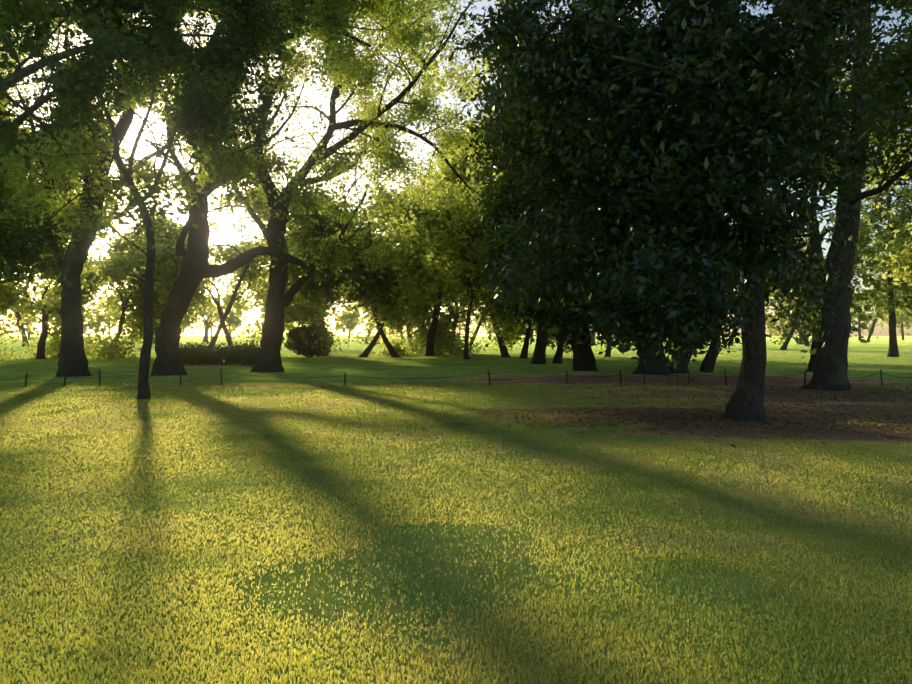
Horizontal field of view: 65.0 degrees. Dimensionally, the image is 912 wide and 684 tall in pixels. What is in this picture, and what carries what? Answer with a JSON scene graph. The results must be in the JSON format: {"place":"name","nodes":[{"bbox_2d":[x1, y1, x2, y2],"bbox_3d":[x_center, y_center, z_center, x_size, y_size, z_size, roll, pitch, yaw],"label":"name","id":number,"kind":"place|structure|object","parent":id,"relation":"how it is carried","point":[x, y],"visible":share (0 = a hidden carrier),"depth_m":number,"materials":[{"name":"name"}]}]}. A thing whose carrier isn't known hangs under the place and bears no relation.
{"place":"outdoors","nodes":[
{"label":"outdoors","id":0,"kind":"place"},
{"bbox_2d":[66,0,437,172],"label":"tree","id":1,"kind":"object","parent":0,"point":[324,30],"visible":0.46,"depth_m":24.52,"materials":[{"name":"green plant"}]},
{"bbox_2d":[0,336,911,683],"bbox_3d":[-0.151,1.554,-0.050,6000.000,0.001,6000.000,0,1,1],"label":"ground","id":2,"kind":"structure","parent":0,"point":[870,358],"depth_m":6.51,"materials":[{"name":"green plant"}]},
{"bbox_2d":[10,264,54,346],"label":"tree","id":3,"kind":"object","parent":2,"relation":"on","point":[18,316],"visible":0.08,"depth_m":102.08,"materials":[{"name":"green plant"}]},
{"bbox_2d":[0,64,82,230],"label":"tree","id":4,"kind":"object","parent":2,"relation":"on","point":[3,193],"visible":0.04,"depth_m":33.83,"materials":[{"name":"green plant"}]},
{"bbox_2d":[21,286,85,340],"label":"tree","id":5,"kind":"object","parent":2,"relation":"on","point":[40,296],"visible":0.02,"depth_m":164.58,"materials":[{"name":"green plant"}]},
{"bbox_2d":[0,104,121,323],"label":"tree","id":6,"kind":"object","parent":2,"relation":"on","point":[12,301],"visible":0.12,"depth_m":38.01,"materials":[{"name":"green plant"}]},
{"bbox_2d":[0,189,140,360],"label":"tree","id":7,"kind":"object","parent":2,"relation":"on","point":[53,305],"visible":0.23,"depth_m":47.70,"materials":[{"name":"green plant"}]},
{"bbox_2d":[18,200,215,357],"bbox_3d":[-25.020,-4.882,54.187,14.476,13.576,12.238,0,1,-24],"label":"tree","id":8,"kind":"object","parent":2,"relation":"on","point":[133,319],"visible":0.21,"depth_m":53.37,"materials":[{"name":"green plant"}]},
{"bbox_2d":[0,1,254,399],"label":"tree","id":9,"kind":"object","parent":2,"relation":"on","point":[144,368],"visible":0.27,"depth_m":17.50,"materials":[{"name":"green plant"}]},
{"bbox_2d":[0,0,271,376],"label":"tree","id":10,"kind":"object","parent":2,"relation":"on","point":[73,360],"visible":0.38,"depth_m":24.05,"materials":[{"name":"green plant"}]},
{"bbox_2d":[96,178,250,348],"bbox_3d":[-21.270,-5.483,56.150,10.123,13.529,20.039,0,1,-11],"label":"tree","id":11,"kind":"object","parent":2,"relation":"on","point":[209,282],"visible":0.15,"depth_m":54.09,"materials":[{"name":"green plant"}]},
{"bbox_2d":[137,299,215,343],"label":"tree","id":12,"kind":"object","parent":2,"relation":"on","point":[184,318],"visible":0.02,"depth_m":137.97,"materials":[{"name":"green plant"}]},
{"bbox_2d":[0,0,361,298],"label":"tree","id":13,"kind":"object","parent":2,"relation":"on","point":[156,42],"visible":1,"depth_m":13.84,"materials":[{"name":"green plant"}]},
{"bbox_2d":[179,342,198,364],"bbox_3d":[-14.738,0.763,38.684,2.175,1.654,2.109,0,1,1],"label":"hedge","id":14,"kind":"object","parent":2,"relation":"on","point":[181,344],"visible":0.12,"depth_m":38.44,"materials":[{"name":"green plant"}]},
{"bbox_2d":[180,341,215,364],"bbox_3d":[-13.610,0.654,37.907,2.157,1.546,2.170,0,1,-21],"label":"hedge","id":15,"kind":"object","parent":2,"relation":"on","point":[193,355],"visible":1,"depth_m":37.50,"materials":[{"name":"green plant"}]},
{"bbox_2d":[182,297,235,341],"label":"tree","id":16,"kind":"object","parent":2,"relation":"on","point":[206,329],"visible":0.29,"depth_m":169.93,"materials":[{"name":"green plant"}]},
{"bbox_2d":[194,340,240,364],"bbox_3d":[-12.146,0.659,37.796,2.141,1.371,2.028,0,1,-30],"label":"hedge","id":17,"kind":"object","parent":2,"relation":"on","point":[223,352],"visible":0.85,"depth_m":37.57,"materials":[{"name":"green plant"}]},
{"bbox_2d":[85,143,383,347],"bbox_3d":[-13.883,-5.348,44.754,18.837,13.386,12.464,0,1,1],"label":"tree","id":18,"kind":"object","parent":2,"relation":"on","point":[169,259],"visible":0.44,"depth_m":44.86,"materials":[{"name":"green plant"}]},
{"bbox_2d":[224,336,260,365],"bbox_3d":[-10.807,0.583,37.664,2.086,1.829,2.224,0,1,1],"label":"hedge","id":19,"kind":"object","parent":2,"relation":"on","point":[248,355],"visible":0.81,"depth_m":37.43,"materials":[{"name":"green plant"}]},
{"bbox_2d":[67,0,421,375],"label":"tree","id":20,"kind":"object","parent":2,"relation":"on","point":[196,268],"visible":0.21,"depth_m":28.04,"materials":[{"name":"green plant"}]},
{"bbox_2d":[249,260,364,332],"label":"tree","id":21,"kind":"object","parent":2,"relation":"on","point":[328,313],"visible":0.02,"depth_m":93.45,"materials":[{"name":"green plant"}]},
{"bbox_2d":[284,320,337,357],"bbox_3d":[-10.602,-0.082,51.436,3.858,3.005,3.910,0,1,22],"label":"shrub","id":22,"kind":"object","parent":2,"relation":"on","point":[303,339],"visible":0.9,"depth_m":50.70,"materials":[{"name":"green plant"}]},
{"bbox_2d":[3,369,621,386],"bbox_3d":[-4.321,1.194,22.394,19.202,0.730,1.052,0,1,-3],"label":"rope fence","id":23,"kind":"object","parent":2,"relation":"on","point":[221,371],"visible":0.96,"depth_m":22.31,"materials":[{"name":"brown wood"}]},
{"bbox_2d":[228,182,422,355],"bbox_3d":[-10.115,-4.824,55.888,15.235,16.232,11.554,0,1,-16],"label":"tree","id":24,"kind":"object","parent":2,"relation":"on","point":[295,312],"visible":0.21,"depth_m":54.94,"materials":[{"name":"green plant"}]},
{"bbox_2d":[154,0,518,371],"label":"tree","id":25,"kind":"object","parent":2,"relation":"on","point":[278,301],"visible":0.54,"depth_m":29.90,"materials":[{"name":"green plant"}]},
{"bbox_2d":[325,304,401,343],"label":"tree","id":26,"kind":"object","parent":2,"relation":"on","point":[367,338],"visible":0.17,"depth_m":132.82,"materials":[{"name":"green plant"}]},
{"bbox_2d":[287,148,455,356],"bbox_3d":[-6.246,-6.352,49.109,12.252,15.494,13.970,0,1,30],"label":"tree","id":27,"kind":"object","parent":2,"relation":"on","point":[320,299],"visible":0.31,"depth_m":45.14,"materials":[{"name":"green plant"}]},
{"bbox_2d":[311,204,463,356],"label":"tree","id":28,"kind":"object","parent":2,"relation":"on","point":[390,348],"visible":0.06,"depth_m":50.68,"materials":[{"name":"green plant"}]},
{"bbox_2d":[384,323,414,341],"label":"tree","id":29,"kind":"object","parent":2,"relation":"on","point":[394,334],"depth_m":164.00,"materials":[{"name":"green plant"}]},
{"bbox_2d":[292,122,533,358],"bbox_3d":[-1.649,-6.703,48.922,17.922,15.928,13.912,0,1,1],"label":"tree","id":30,"kind":"object","parent":2,"relation":"on","point":[449,176],"visible":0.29,"depth_m":45.62,"materials":[{"name":"green plant"}]},
{"bbox_2d":[368,251,485,355],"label":"tree","id":31,"kind":"object","parent":2,"relation":"on","point":[446,340],"visible":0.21,"depth_m":58.59,"materials":[{"name":"green plant"}]},
{"bbox_2d":[393,164,483,355],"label":"tree","id":32,"kind":"object","parent":2,"relation":"on","point":[431,337],"visible":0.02,"depth_m":54.82,"materials":[{"name":"green plant"}]},
{"bbox_2d":[350,46,559,363],"bbox_3d":[3.493,-7.296,42.716,14.865,17.308,17.502,0,1,22],"label":"tree","id":33,"kind":"object","parent":2,"relation":"on","point":[539,355],"visible":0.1,"depth_m":38.95,"materials":[{"name":"green plant"}]},
{"bbox_2d":[443,299,524,353],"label":"tree","id":34,"kind":"object","parent":2,"relation":"on","point":[473,337],"visible":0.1,"depth_m":62.52,"materials":[{"name":"green plant"}]},
{"bbox_2d":[446,272,552,357],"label":"tree","id":35,"kind":"object","parent":2,"relation":"on","point":[504,351],"visible":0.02,"depth_m":51.01,"materials":[{"name":"green plant"}]},
{"bbox_2d":[439,168,591,358],"bbox_3d":[5.295,-4.689,48.325,13.218,12.192,14.629,0,1,1],"label":"tree","id":36,"kind":"object","parent":2,"relation":"on","point":[524,350],"visible":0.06,"depth_m":47.95,"materials":[{"name":"green plant"}]},
{"bbox_2d":[530,309,570,363],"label":"tree","id":37,"kind":"object","parent":2,"relation":"on","point":[558,357],"depth_m":40.05,"materials":[{"name":"green plant"}]},
{"bbox_2d":[554,325,610,356],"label":"tree","id":38,"kind":"object","parent":2,"relation":"on","point":[607,355],"depth_m":52.62,"materials":[{"name":"green plant"}]},
{"bbox_2d":[281,372,911,447],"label":"leaf litter","id":39,"kind":"object","parent":2,"relation":"on","point":[811,417],"visible":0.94,"depth_m":14.26,"materials":[{"name":"brown plant"}]},
{"bbox_2d":[590,324,605,343],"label":"tree","id":40,"kind":"object","parent":2,"relation":"on","point":[593,338],"depth_m":127.07,"materials":[{"name":"green plant"}]},
{"bbox_2d":[453,0,765,374],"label":"dark tree","id":41,"kind":"object","parent":2,"relation":"on","point":[583,357],"visible":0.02,"depth_m":29.82,"materials":[{"name":"green plant"}]},
{"bbox_2d":[448,0,911,421],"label":"magnolia tree","id":42,"kind":"object","parent":2,"relation":"on","point":[681,53],"visible":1,"depth_m":12.18,"materials":[{"name":"green plant"}]},
{"bbox_2d":[620,369,903,385],"bbox_3d":[10.396,1.193,22.484,10.313,0.730,1.600,0,1,11],"label":"rope fence","id":43,"kind":"object","parent":2,"relation":"on","point":[724,372],"visible":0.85,"depth_m":22.09,"materials":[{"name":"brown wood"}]},
{"bbox_2d":[727,294,798,345],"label":"tree","id":44,"kind":"object","parent":2,"relation":"on","point":[767,333],"visible":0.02,"depth_m":111.79,"materials":[{"name":"green plant"}]},
{"bbox_2d":[764,245,810,345],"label":"tree","id":45,"kind":"object","parent":2,"relation":"on","point":[805,342],"visible":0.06,"depth_m":107.22,"materials":[{"name":"green plant"}]},
{"bbox_2d":[688,0,911,390],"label":"tree","id":46,"kind":"object","parent":2,"relation":"on","point":[830,372],"visible":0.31,"depth_m":20.11,"materials":[{"name":"green plant"}]},
{"bbox_2d":[773,251,857,344],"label":"tree","id":47,"kind":"object","parent":2,"relation":"on","point":[800,342],"visible":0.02,"depth_m":124.01,"materials":[{"name":"green plant"}]},
{"bbox_2d":[766,228,870,349],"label":"tree","id":48,"kind":"object","parent":2,"relation":"on","point":[786,343],"depth_m":74.39,"materials":[{"name":"green plant"}]},
{"bbox_2d":[733,38,911,371],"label":"tree","id":49,"kind":"object","parent":2,"relation":"on","point":[869,252],"visible":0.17,"depth_m":27.35,"materials":[{"name":"green plant"}]},
{"bbox_2d":[854,250,903,341],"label":"tree","id":50,"kind":"object","parent":2,"relation":"on","point":[872,328],"visible":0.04,"depth_m":164.42,"materials":[{"name":"green plant"}]},
{"bbox_2d":[850,254,911,318],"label":"tree","id":51,"kind":"object","parent":2,"relation":"on","point":[906,312],"visible":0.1,"depth_m":96.16,"materials":[{"name":"green plant"}]},
{"bbox_2d":[854,90,911,356],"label":"tree","id":52,"kind":"object","parent":2,"relation":"on","point":[893,350],"visible":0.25,"depth_m":52.14,"materials":[{"name":"leaf"},{"name":"bark"}]},
{"bbox_2d":[861,275,911,335],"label":"tree","id":53,"kind":"object","parent":2,"relation":"on","point":[881,300],"visible":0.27,"depth_m":93.89,"materials":[{"name":"green plant"}]},
{"bbox_2d":[862,223,911,294],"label":"tree","id":54,"kind":"object","parent":2,"relation":"on","point":[907,270],"visible":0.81,"depth_m":41.96,"materials":[{"name":"green plant"}]},
{"bbox_2d":[869,128,911,314],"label":"tree","id":55,"kind":"object","parent":2,"relation":"on","point":[905,217],"visible":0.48,"depth_m":46.50,"materials":[{"name":"leaf"},{"name":"bark"}]},
{"bbox_2d":[0,0,911,335],"label":"sky","id":56,"kind":"structure","parent":0,"point":[219,237],"materials":[{"name":"white"}]},
{"bbox_2d":[13,289,911,339],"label":"trees","id":57,"kind":"object","parent":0,"point":[232,318],"visible":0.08,"depth_m":266.24,"materials":[{"name":"green plant"}]}
]}

